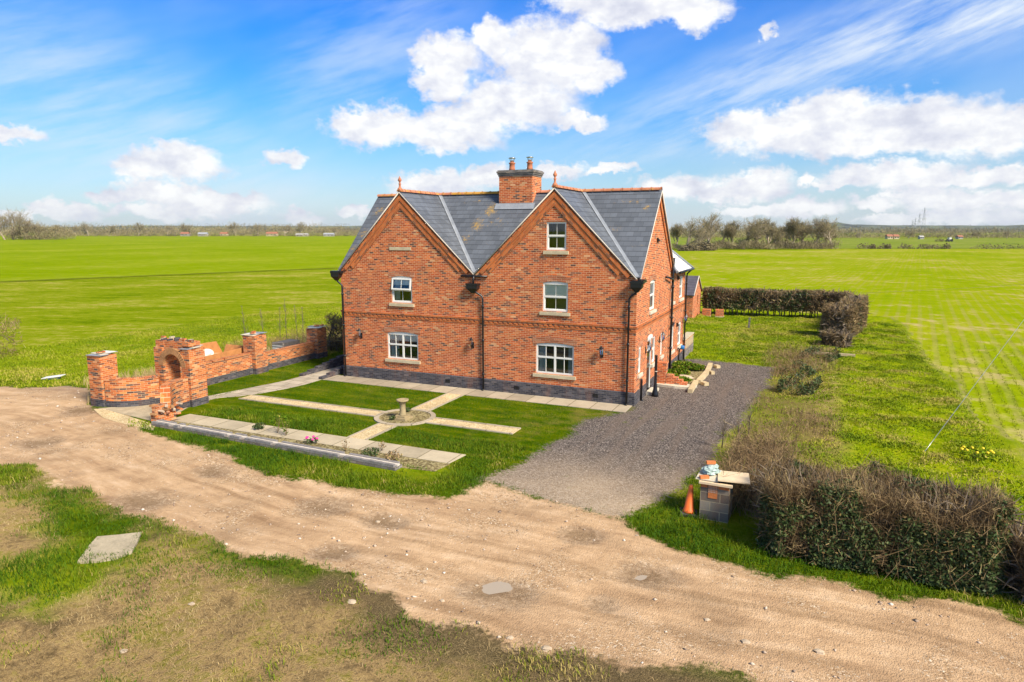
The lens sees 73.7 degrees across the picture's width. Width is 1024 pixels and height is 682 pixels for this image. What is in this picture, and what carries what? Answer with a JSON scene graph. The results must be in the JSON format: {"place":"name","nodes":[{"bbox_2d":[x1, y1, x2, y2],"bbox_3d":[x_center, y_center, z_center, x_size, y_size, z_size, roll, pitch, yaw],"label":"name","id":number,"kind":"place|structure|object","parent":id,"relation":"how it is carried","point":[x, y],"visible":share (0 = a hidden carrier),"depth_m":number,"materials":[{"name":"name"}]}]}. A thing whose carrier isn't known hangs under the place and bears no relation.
{"place":"outdoors","nodes":[
{"label":"outdoors","id":0,"kind":"place"},
{"bbox_2d":[99,403,187,420],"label":"paving","id":1,"kind":"structure","parent":0,"point":[143,412],"depth_m":26.11,"materials":[{"name":"beige stone"}]},
{"bbox_2d":[149,378,189,420],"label":"broken wall","id":2,"kind":"structure","parent":1,"relation":"on","point":[174,396],"depth_m":25.23,"materials":[{"name":"brick"}]},
{"bbox_2d":[0,267,338,281],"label":"field margin","id":3,"kind":"object","parent":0,"point":[160,275],"visible":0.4,"depth_m":105.84,"materials":[{"name":"green plant"}]},
{"bbox_2d":[0,236,355,280],"bbox_3d":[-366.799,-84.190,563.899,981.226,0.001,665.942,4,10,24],"label":"crop field","id":4,"kind":"structure","parent":0,"point":[58,258],"depth_m":191.28,"materials":[{"name":"green plant"}]},
{"bbox_2d":[0,214,11,239],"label":"bare tree","id":5,"kind":"object","parent":4,"relation":"on","point":[2,223],"visible":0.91,"depth_m":522.80,"materials":[{"name":"brown plant"}]},
{"bbox_2d":[3,217,38,239],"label":"bare tree","id":6,"kind":"object","parent":4,"relation":"on","point":[18,222],"visible":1,"depth_m":515.97,"materials":[{"name":"brown plant"}]},
{"bbox_2d":[0,209,44,239],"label":"bare tree","id":7,"kind":"object","parent":4,"relation":"on","point":[13,218],"visible":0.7,"depth_m":524.35,"materials":[{"name":"brown plant"}]},
{"bbox_2d":[2,224,75,239],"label":"scrub","id":8,"kind":"object","parent":4,"relation":"on","point":[61,234],"visible":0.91,"depth_m":519.59,"materials":[{"name":"green plant"}]},
{"bbox_2d":[1,225,361,231],"bbox_3d":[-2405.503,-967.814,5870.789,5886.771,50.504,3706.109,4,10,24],"label":"hills","id":9,"kind":"structure","parent":0,"point":[329,227],"depth_m":5624.27,"materials":[{"name":"green plant"}]},
{"bbox_2d":[209,366,340,399],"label":"paving","id":10,"kind":"structure","parent":0,"point":[299,381],"depth_m":30.11,"materials":[{"name":"beige stone"}]},
{"bbox_2d":[319,365,343,378],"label":"ramp wall","id":11,"kind":"structure","parent":10,"relation":"on","point":[337,371],"depth_m":32.35,"materials":[{"name":"grey brick"}]},
{"bbox_2d":[242,395,380,414],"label":"gravel path","id":12,"kind":"structure","parent":0,"point":[346,409],"depth_m":26.83,"materials":[{"name":"beige gravel"}]},
{"bbox_2d":[171,414,464,462],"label":"paving","id":13,"kind":"structure","parent":0,"point":[405,451],"depth_m":22.56,"materials":[{"name":"beige stone"}]},
{"bbox_2d":[350,424,393,439],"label":"gravel path","id":14,"kind":"structure","parent":0,"point":[370,432],"depth_m":23.36,"materials":[{"name":"beige gravel"}]},
{"bbox_2d":[176,350,631,475],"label":"lawn","id":15,"kind":"structure","parent":0,"point":[233,401],"depth_m":25.86,"materials":[{"name":"green plant"}]},
{"bbox_2d":[238,398,374,416],"bbox_3d":[-8.129,2.590,26.634,6.650,0.085,0.090,4,10,24],"label":"path edging","id":16,"kind":"object","parent":15,"relation":"on","point":[307,407],"visible":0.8,"depth_m":26.53,"materials":[{"name":"beige stone"}]},
{"bbox_2d":[251,394,383,411],"bbox_3d":[-7.862,2.494,27.230,6.650,0.085,0.090,4,10,24],"label":"path edging","id":17,"kind":"object","parent":15,"relation":"on","point":[317,403],"visible":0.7,"depth_m":27.18,"materials":[{"name":"beige stone"}]},
{"bbox_2d":[379,410,430,422],"bbox_3d":[-3.942,2.833,25.180,1.900,0.070,1.900,4,10,24],"label":"circle","id":18,"kind":"object","parent":15,"relation":"on","point":[418,416],"visible":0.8,"depth_m":25.23,"materials":[{"name":"stone"}]},
{"bbox_2d":[394,398,412,420],"bbox_3d":[-3.979,2.479,24.863,0.540,0.730,0.540,4,10,24],"label":"bird bath","id":19,"kind":"object","parent":18,"relation":"on","point":[402,415],"visible":1,"depth_m":24.77,"materials":[{"name":"beige stone"}]},
{"bbox_2d":[374,408,435,425],"bbox_3d":[-3.942,2.820,25.178,2.260,0.095,2.260,4,10,24],"label":"path edging","id":20,"kind":"object","parent":15,"relation":"on","point":[378,415],"visible":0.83,"depth_m":24.74,"materials":[{"name":"beige stone"}]},
{"bbox_2d":[426,422,512,433],"bbox_3d":[-1.518,3.051,23.781,3.380,0.085,0.090,4,10,24],"label":"path edging","id":21,"kind":"object","parent":15,"relation":"on","point":[469,428],"visible":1,"depth_m":23.73,"materials":[{"name":"beige stone"}]},
{"bbox_2d":[436,417,520,428],"bbox_3d":[-1.247,2.953,24.386,3.380,0.085,0.090,4,10,24],"label":"path edging","id":22,"kind":"object","parent":15,"relation":"on","point":[479,423],"visible":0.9,"depth_m":24.30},
{"bbox_2d":[415,393,460,409],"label":"gravel path","id":23,"kind":"structure","parent":0,"point":[437,401],"depth_m":27.46,"materials":[{"name":"beige gravel"}]},
{"bbox_2d":[429,418,519,433],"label":"gravel path","id":24,"kind":"structure","parent":0,"point":[476,425],"depth_m":24.08,"materials":[{"name":"beige gravel"}]},
{"bbox_2d":[322,375,631,412],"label":"paving","id":25,"kind":"structure","parent":0,"point":[508,396],"depth_m":28.79,"materials":[{"name":"beige stone"}]},
{"bbox_2d":[0,232,1021,350],"bbox_3d":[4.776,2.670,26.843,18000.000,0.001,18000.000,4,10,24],"label":"ground","id":26,"kind":"structure","parent":0,"point":[49,311],"depth_m":69.48,"materials":[{"name":"green plant"}]},
{"bbox_2d":[0,222,360,235],"bbox_3d":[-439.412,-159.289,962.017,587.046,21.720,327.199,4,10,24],"label":"woodland","id":27,"kind":"object","parent":26,"relation":"on","point":[193,229],"visible":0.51,"depth_m":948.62,"materials":[{"name":"green plant"}]},
{"bbox_2d":[66,233,356,235],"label":"hedge","id":28,"kind":"object","parent":26,"relation":"on","point":[240,234],"visible":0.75,"depth_m":837.80,"materials":[{"name":"green plant"}]},
{"bbox_2d":[299,354,343,375],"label":"ramp wall","id":29,"kind":"structure","parent":26,"relation":"on","point":[335,362],"depth_m":33.85,"materials":[{"name":"grey brick"}]},
{"bbox_2d":[678,217,719,245],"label":"bare tree","id":30,"kind":"object","parent":26,"relation":"on","point":[698,231],"visible":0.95,"depth_m":245.22,"materials":[{"name":"brown plant"}]},
{"bbox_2d":[691,212,724,241],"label":"bare tree","id":31,"kind":"object","parent":26,"relation":"on","point":[712,225],"visible":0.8,"depth_m":259.02,"materials":[{"name":"brown plant"}]},
{"bbox_2d":[738,214,770,248],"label":"bare tree","id":32,"kind":"object","parent":26,"relation":"on","point":[752,233],"visible":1,"depth_m":253.24,"materials":[{"name":"brown plant"}]},
{"bbox_2d":[672,236,841,248],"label":"scrub","id":33,"kind":"object","parent":26,"relation":"on","point":[784,245],"visible":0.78,"depth_m":252.46,"materials":[{"name":"green plant"}]},
{"bbox_2d":[763,223,786,247],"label":"bare tree","id":34,"kind":"object","parent":26,"relation":"on","point":[776,232],"visible":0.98,"depth_m":257.06,"materials":[{"name":"brown plant"}]},
{"bbox_2d":[806,213,841,248],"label":"bare tree","id":35,"kind":"object","parent":26,"relation":"on","point":[827,224],"visible":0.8,"depth_m":264.30,"materials":[{"name":"brown plant"}]},
{"bbox_2d":[0,386,1023,681],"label":"dirt track","id":36,"kind":"structure","parent":0,"point":[556,598],"depth_m":13.88,"materials":[{"name":"brown soil"}]},
{"bbox_2d":[94,409,154,429],"bbox_3d":[-14.216,2.875,24.944,4.794,0.062,0.626,6,11,34],"label":"gravel patch","id":37,"kind":"object","parent":36,"relation":"on","point":[113,416],"visible":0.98,"depth_m":24.99,"materials":[{"name":"beige gravel"}]},
{"bbox_2d":[482,581,512,594],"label":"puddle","id":38,"kind":"object","parent":36,"relation":"on","point":[494,587],"visible":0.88,"depth_m":13.31,"materials":[{"name":"beige liquid"}]},
{"bbox_2d":[0,388,1023,681],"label":"loose stones","id":39,"kind":"object","parent":36,"relation":"on","point":[462,542],"visible":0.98,"depth_m":15.56,"materials":[{"name":"grey stone"}]},
{"bbox_2d":[0,301,1023,681],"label":"ground","id":40,"kind":"structure","parent":0,"point":[476,645],"depth_m":13.05,"materials":[{"name":"green plant"}]},
{"bbox_2d":[0,313,25,357],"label":"shrub","id":41,"kind":"object","parent":40,"relation":"on","point":[6,328],"visible":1,"depth_m":37.23,"materials":[{"name":"green plant"}]},
{"bbox_2d":[78,532,140,563],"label":"concrete slab","id":42,"kind":"structure","parent":40,"relation":"on","point":[115,544],"depth_m":14.77,"materials":[{"name":"beige concrete"}]},
{"bbox_2d":[86,350,159,406],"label":"curved wall","id":43,"kind":"structure","parent":40,"relation":"on","point":[109,387],"depth_m":26.66,"materials":[{"name":"brick"}]},
{"bbox_2d":[0,301,342,426],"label":"pasture grass","id":44,"kind":"structure","parent":40,"relation":"on","point":[95,342],"depth_m":40.95,"materials":[{"name":"green plant"}]},
{"bbox_2d":[153,336,208,406],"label":"gate arch","id":45,"kind":"structure","parent":40,"relation":"on","point":[171,353],"depth_m":26.87,"materials":[{"name":"brick"}]},
{"bbox_2d":[180,341,243,365],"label":"brick wall","id":46,"kind":"structure","parent":40,"relation":"on","point":[229,349],"depth_m":32.99,"materials":[{"name":"brick"}]},
{"bbox_2d":[83,333,340,404],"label":"tall dry grass","id":47,"kind":"structure","parent":40,"relation":"on","point":[136,373],"depth_m":31.48,"materials":[{"name":"plant"}]},
{"bbox_2d":[180,324,327,385],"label":"garden wall","id":48,"kind":"structure","parent":40,"relation":"on","point":[256,357],"depth_m":32.92,"materials":[{"name":"brick"}]},
{"bbox_2d":[151,419,401,470],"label":"dwarf wall","id":49,"kind":"structure","parent":40,"relation":"on","point":[377,462],"depth_m":21.50,"materials":[{"name":"grey concrete"}]},
{"bbox_2d":[222,320,342,350],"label":"dead weeds","id":50,"kind":"object","parent":40,"relation":"on","point":[296,335],"visible":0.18,"depth_m":40.33,"materials":[{"name":"plant"}]},
{"bbox_2d":[272,339,299,349],"bbox_3d":[-12.013,0.462,36.368,0.700,0.960,1.331,4,10,24],"label":"air unit","id":51,"kind":"object","parent":40,"relation":"on","point":[283,343],"visible":0.27,"depth_m":35.90,"materials":[{"name":"metal"}]},
{"bbox_2d":[170,420,448,471],"bbox_3d":[-7.348,3.336,22.091,11.700,0.062,0.860,4,10,24],"label":"flower bed","id":52,"kind":"object","parent":40,"relation":"on","point":[433,466],"visible":0.41,"depth_m":21.07,"materials":[{"name":"soil"}]},
{"bbox_2d":[361,447,380,455],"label":"bush","id":53,"kind":"object","parent":52,"relation":"on","point":[369,451],"visible":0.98,"depth_m":20.74,"materials":[{"name":"green plant"}]},
{"bbox_2d":[385,449,402,460],"bbox_3d":[-3.509,3.413,20.206,0.554,0.380,0.535,4,10,24],"label":"dry plant","id":54,"kind":"object","parent":52,"relation":"on","point":[391,455],"visible":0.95,"depth_m":20.17,"materials":[{"name":"brown plant"}]},
{"bbox_2d":[322,311,343,351],"bbox_3d":[-9.406,-0.889,39.557,3.701,3.277,2.221,-8,12,-39],"label":"shrub","id":55,"kind":"object","parent":40,"relation":"on","point":[337,321],"visible":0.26,"depth_m":38.81,"materials":[{"name":"green plant"}]},
{"bbox_2d":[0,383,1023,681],"bbox_3d":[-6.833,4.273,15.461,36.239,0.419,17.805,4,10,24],"label":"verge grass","id":56,"kind":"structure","parent":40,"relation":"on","point":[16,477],"depth_m":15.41,"materials":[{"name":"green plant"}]},
{"bbox_2d":[330,156,694,405],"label":"brick house","id":57,"kind":"structure","parent":40,"relation":"on","point":[520,282],"depth_m":29.10,"materials":[{"name":"red brick"}]},
{"bbox_2d":[388,270,414,306],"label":"window","id":58,"kind":"structure","parent":57,"relation":"in","point":[400,278],"depth_m":30.44,"materials":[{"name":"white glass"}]},
{"bbox_2d":[384,326,420,363],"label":"window","id":59,"kind":"structure","parent":57,"relation":"in","point":[409,341],"depth_m":30.91,"materials":[{"name":"white glass"}]},
{"bbox_2d":[532,337,577,379],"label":"window","id":60,"kind":"structure","parent":57,"relation":"in","point":[554,357],"depth_m":28.09,"materials":[{"name":"white glass"}]},
{"bbox_2d":[539,275,571,315],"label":"window","id":61,"kind":"structure","parent":57,"relation":"in","point":[557,292],"depth_m":27.56,"materials":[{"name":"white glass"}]},
{"bbox_2d":[543,220,568,253],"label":"window","id":62,"kind":"structure","parent":57,"relation":"in","point":[558,235],"depth_m":27.33,"materials":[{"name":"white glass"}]},
{"bbox_2d":[637,340,642,378],"bbox_3d":[5.083,0.697,27.295,0.205,1.492,0.794,4,10,24],"label":"window","id":63,"kind":"structure","parent":57,"relation":"in","point":[640,343],"depth_m":27.41,"materials":[{"name":"white glass"}]},
{"bbox_2d":[646,339,650,387],"bbox_3d":[5.740,0.979,28.973,0.124,2.180,0.880,4,10,24],"label":"door","id":64,"kind":"structure","parent":57,"relation":"in","point":[648,354],"depth_m":29.19,"materials":[{"name":"white paint"}]},
{"bbox_2d":[649,274,656,314],"bbox_3d":[5.875,-1.988,28.677,0.205,1.652,1.317,4,10,24],"label":"window","id":65,"kind":"structure","parent":57,"relation":"in","point":[653,277],"depth_m":28.87,"materials":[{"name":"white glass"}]},
{"bbox_2d":[682,332,693,357],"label":"patio wall","id":66,"kind":"structure","parent":40,"relation":"on","point":[688,342],"depth_m":37.97,"materials":[{"name":"brick"}]},
{"bbox_2d":[680,484,696,517],"bbox_3d":[4.292,3.852,16.552,0.404,0.771,0.400,2,9,12],"label":"traffic cone","id":67,"kind":"object","parent":40,"relation":"on","point":[689,505],"visible":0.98,"depth_m":16.47,"materials":[{"name":"plastic"}]},
{"bbox_2d":[673,363,706,383],"bbox_3d":[8.380,1.612,32.700,1.720,0.080,6.000,4,10,24],"label":"flower bed","id":68,"kind":"object","parent":40,"relation":"on","point":[695,374],"visible":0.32,"depth_m":32.77,"materials":[{"name":"soil"}]},
{"bbox_2d":[668,368,690,374],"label":"leafy plant","id":69,"kind":"object","parent":68,"relation":"on","point":[682,371],"visible":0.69,"depth_m":32.03,"materials":[{"name":"green plant"}]},
{"bbox_2d":[671,360,694,369],"bbox_3d":[8.402,1.192,33.633,1.264,0.491,1.286,4,10,24],"label":"leafy plant","id":70,"kind":"object","parent":68,"relation":"on","point":[680,364],"visible":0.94,"depth_m":33.43,"materials":[{"name":"green plant"}]},
{"bbox_2d":[684,276,702,317],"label":"brick outbuilding","id":71,"kind":"structure","parent":40,"relation":"on","point":[694,290],"depth_m":53.64,"materials":[{"name":"red brick"}]},
{"bbox_2d":[699,480,733,522],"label":"block pier","id":72,"kind":"structure","parent":40,"relation":"on","point":[716,501],"depth_m":16.13,"materials":[{"name":"concrete"}]},
{"bbox_2d":[695,469,721,481],"bbox_3d":[4.782,3.237,16.533,0.535,0.018,0.855,4,10,24],"label":"white board","id":73,"kind":"object","parent":72,"relation":"on","point":[713,478],"visible":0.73,"depth_m":16.32,"materials":[{"name":"plastic"}]},
{"bbox_2d":[701,464,720,474],"bbox_3d":[4.838,3.112,16.593,0.452,0.220,0.540,4,10,24],"label":"plastic bag","id":74,"kind":"object","parent":73,"relation":"on","point":[710,469],"visible":0.99,"depth_m":16.48,"materials":[{"name":"white plastic"}]},
{"bbox_2d":[718,471,749,483],"bbox_3d":[5.288,3.247,16.296,0.720,0.110,0.919,3,10,17],"label":"plywood sheet","id":75,"kind":"object","parent":72,"relation":"on","point":[741,478],"visible":0.8,"depth_m":16.19,"materials":[{"name":"beige wood"}]},
{"bbox_2d":[718,413,730,447],"bbox_3d":[6.729,2.787,21.549,0.401,1.222,0.514,4,10,24],"label":"dead stem","id":76,"kind":"object","parent":40,"relation":"on","point":[725,424],"visible":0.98,"depth_m":21.51,"materials":[{"name":"brown plant"}]},
{"bbox_2d":[733,465,761,509],"bbox_3d":[6.014,3.622,17.046,1.583,1.347,1.377,8,12,39],"label":"shrub","id":77,"kind":"object","parent":40,"relation":"on","point":[752,493],"visible":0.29,"depth_m":16.89,"materials":[{"name":"brown plant"}]},
{"bbox_2d":[697,412,811,517],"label":"dead weeds","id":78,"kind":"object","parent":40,"relation":"on","point":[761,451],"visible":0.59,"depth_m":18.77,"materials":[{"name":"brown plant"}]},
{"bbox_2d":[700,285,854,317],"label":"hedge","id":79,"kind":"object","parent":40,"relation":"on","point":[751,299],"visible":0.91,"depth_m":54.36,"materials":[{"name":"green plant"}]},
{"bbox_2d":[727,333,852,474],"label":"dead weeds","id":80,"kind":"object","parent":40,"relation":"on","point":[782,353],"visible":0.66,"depth_m":25.33,"materials":[{"name":"brown plant"}]},
{"bbox_2d":[775,369,822,395],"bbox_3d":[12.567,1.804,29.559,1.940,1.068,3.085,8,12,42],"label":"weed clump","id":81,"kind":"object","parent":40,"relation":"on","point":[789,382],"visible":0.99,"depth_m":29.17,"materials":[{"name":"green plant"}]},
{"bbox_2d":[779,356,824,377],"bbox_3d":[13.923,1.222,32.950,3.158,0.958,1.894,-9,13,-44],"label":"weed clump","id":82,"kind":"object","parent":40,"relation":"on","point":[809,372],"visible":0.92,"depth_m":32.61,"materials":[{"name":"green plant"}]},
{"bbox_2d":[799,346,841,362],"bbox_3d":[16.552,0.613,36.752,2.446,0.979,2.934,4,10,24],"label":"weed clump","id":83,"kind":"object","parent":40,"relation":"on","point":[810,349],"visible":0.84,"depth_m":36.75,"materials":[{"name":"green plant"}]},
{"bbox_2d":[817,326,857,347],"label":"shrub","id":84,"kind":"object","parent":40,"relation":"on","point":[831,337],"visible":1,"depth_m":40.32,"materials":[{"name":"brown plant"}]},
{"bbox_2d":[816,301,862,336],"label":"shrub","id":85,"kind":"object","parent":40,"relation":"on","point":[843,317],"visible":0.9,"depth_m":43.11,"materials":[{"name":"brown plant"}]},
{"bbox_2d":[835,290,871,332],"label":"hedge","id":86,"kind":"object","parent":40,"relation":"on","point":[861,300],"visible":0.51,"depth_m":46.91,"materials":[{"name":"brown plant"}]},
{"bbox_2d":[741,446,1023,596],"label":"hedge","id":87,"kind":"object","parent":40,"relation":"on","point":[927,531],"visible":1,"depth_m":13.71,"materials":[{"name":"green plant"}]},
{"bbox_2d":[958,446,994,462],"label":"daffodils","id":88,"kind":"object","parent":40,"relation":"on","point":[976,455],"visible":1,"depth_m":20.25,"materials":[{"name":"yellow plant"}]},
{"bbox_2d":[998,513,1023,603],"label":"bramble","id":89,"kind":"object","parent":40,"relation":"on","point":[1017,574],"visible":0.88,"depth_m":12.84,"materials":[{"name":"brown plant"}]},
{"bbox_2d":[0,0,1023,229],"label":"sky","id":90,"kind":"structure","parent":0,"point":[154,112],"materials":[{"name":"blue"}]},
{"bbox_2d":[484,359,773,516],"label":"gravel driveway","id":91,"kind":"structure","parent":0,"point":[647,450],"depth_m":21.49,"materials":[{"name":"grey gravel"}]},
{"bbox_2d":[651,355,658,396],"bbox_3d":[5.949,1.435,28.278,0.300,1.740,0.300,4,10,24],"label":"lamp post","id":92,"kind":"object","parent":91,"relation":"on","point":[655,392],"visible":1,"depth_m":28.27,"materials":[{"name":"black metal"}]},
{"bbox_2d":[657,361,696,388],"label":"step wall","id":93,"kind":"structure","parent":91,"relation":"on","point":[665,379],"depth_m":30.20,"materials":[{"name":"red brick"}]},
{"bbox_2d":[683,312,848,373],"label":"meadow grass","id":94,"kind":"structure","parent":0,"point":[723,335],"depth_m":44.25,"materials":[{"name":"green plant"}]},
{"bbox_2d":[670,238,1023,248],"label":"field","id":95,"kind":"structure","parent":0,"point":[853,243],"depth_m":398.21,"materials":[{"name":"green plant"}]},
{"bbox_2d":[671,223,686,243],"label":"bare tree","id":96,"kind":"object","parent":95,"relation":"on","point":[675,231],"visible":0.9,"depth_m":277.94,"materials":[{"name":"brown plant"}]},
{"bbox_2d":[719,219,741,239],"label":"bare tree","id":97,"kind":"object","parent":95,"relation":"on","point":[734,224],"visible":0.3,"depth_m":283.87,"materials":[{"name":"brown plant"}]},
{"bbox_2d":[722,224,740,240],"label":"bare tree","id":98,"kind":"object","parent":95,"relation":"on","point":[730,231],"visible":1,"depth_m":268.29,"materials":[{"name":"brown plant"}]},
{"bbox_2d":[689,228,834,247],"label":"scrub","id":99,"kind":"object","parent":95,"relation":"on","point":[796,238],"visible":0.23,"depth_m":275.32,"materials":[{"name":"green plant"}]},
{"bbox_2d":[755,217,777,246],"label":"bare tree","id":100,"kind":"object","parent":95,"relation":"on","point":[764,222],"visible":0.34,"depth_m":266.48,"materials":[{"name":"brown plant"}]},
{"bbox_2d":[785,215,805,242],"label":"bare tree","id":101,"kind":"object","parent":95,"relation":"on","point":[793,225],"visible":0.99,"depth_m":262.83,"materials":[{"name":"brown plant"}]},
{"bbox_2d":[794,220,813,242],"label":"bare tree","id":102,"kind":"object","parent":95,"relation":"on","point":[802,233],"visible":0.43,"depth_m":277.15,"materials":[{"name":"brown plant"}]},
{"bbox_2d":[802,217,835,243],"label":"bare tree","id":103,"kind":"object","parent":95,"relation":"on","point":[816,229],"visible":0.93,"depth_m":263.30,"materials":[{"name":"brown plant"}]},
{"bbox_2d":[669,225,1023,238],"bbox_3d":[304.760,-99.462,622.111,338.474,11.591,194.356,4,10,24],"label":"woodland","id":104,"kind":"object","parent":95,"relation":"on","point":[966,235],"visible":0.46,"depth_m":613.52,"materials":[{"name":"green plant"}]},
{"bbox_2d":[675,249,1023,340],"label":"crop field","id":105,"kind":"structure","parent":0,"point":[885,275],"depth_m":103.08,"materials":[{"name":"green plant"}]},
{"bbox_2d":[677,244,700,250],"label":"dark bush","id":106,"kind":"object","parent":105,"relation":"on","point":[689,247],"visible":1,"depth_m":234.11,"materials":[{"name":"brown plant"}]},
{"bbox_2d":[695,242,717,250],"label":"dark bush","id":107,"kind":"object","parent":105,"relation":"on","point":[705,246],"visible":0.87,"depth_m":236.11,"materials":[{"name":"brown plant"}]},
{"bbox_2d":[812,222,887,231],"bbox_3d":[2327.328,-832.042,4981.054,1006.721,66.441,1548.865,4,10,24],"label":"hills","id":108,"kind":"structure","parent":0,"point":[840,225],"depth_m":4630.41,"materials":[{"name":"green plant"}]},
{"bbox_2d":[722,317,1023,525],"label":"meadow grass","id":109,"kind":"structure","parent":0,"point":[891,401],"depth_m":26.93,"materials":[{"name":"green plant"}]},
{"bbox_2d":[778,224,1023,231],"bbox_3d":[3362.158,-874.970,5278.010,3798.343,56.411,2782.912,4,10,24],"label":"hills","id":110,"kind":"structure","parent":0,"point":[953,226],"depth_m":5074.44,"materials":[{"name":"green plant"}]},
{"bbox_2d":[894,317,1023,444],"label":"crop field","id":111,"kind":"structure","parent":0,"point":[927,335],"depth_m":36.91,"materials":[{"name":"green plant"}]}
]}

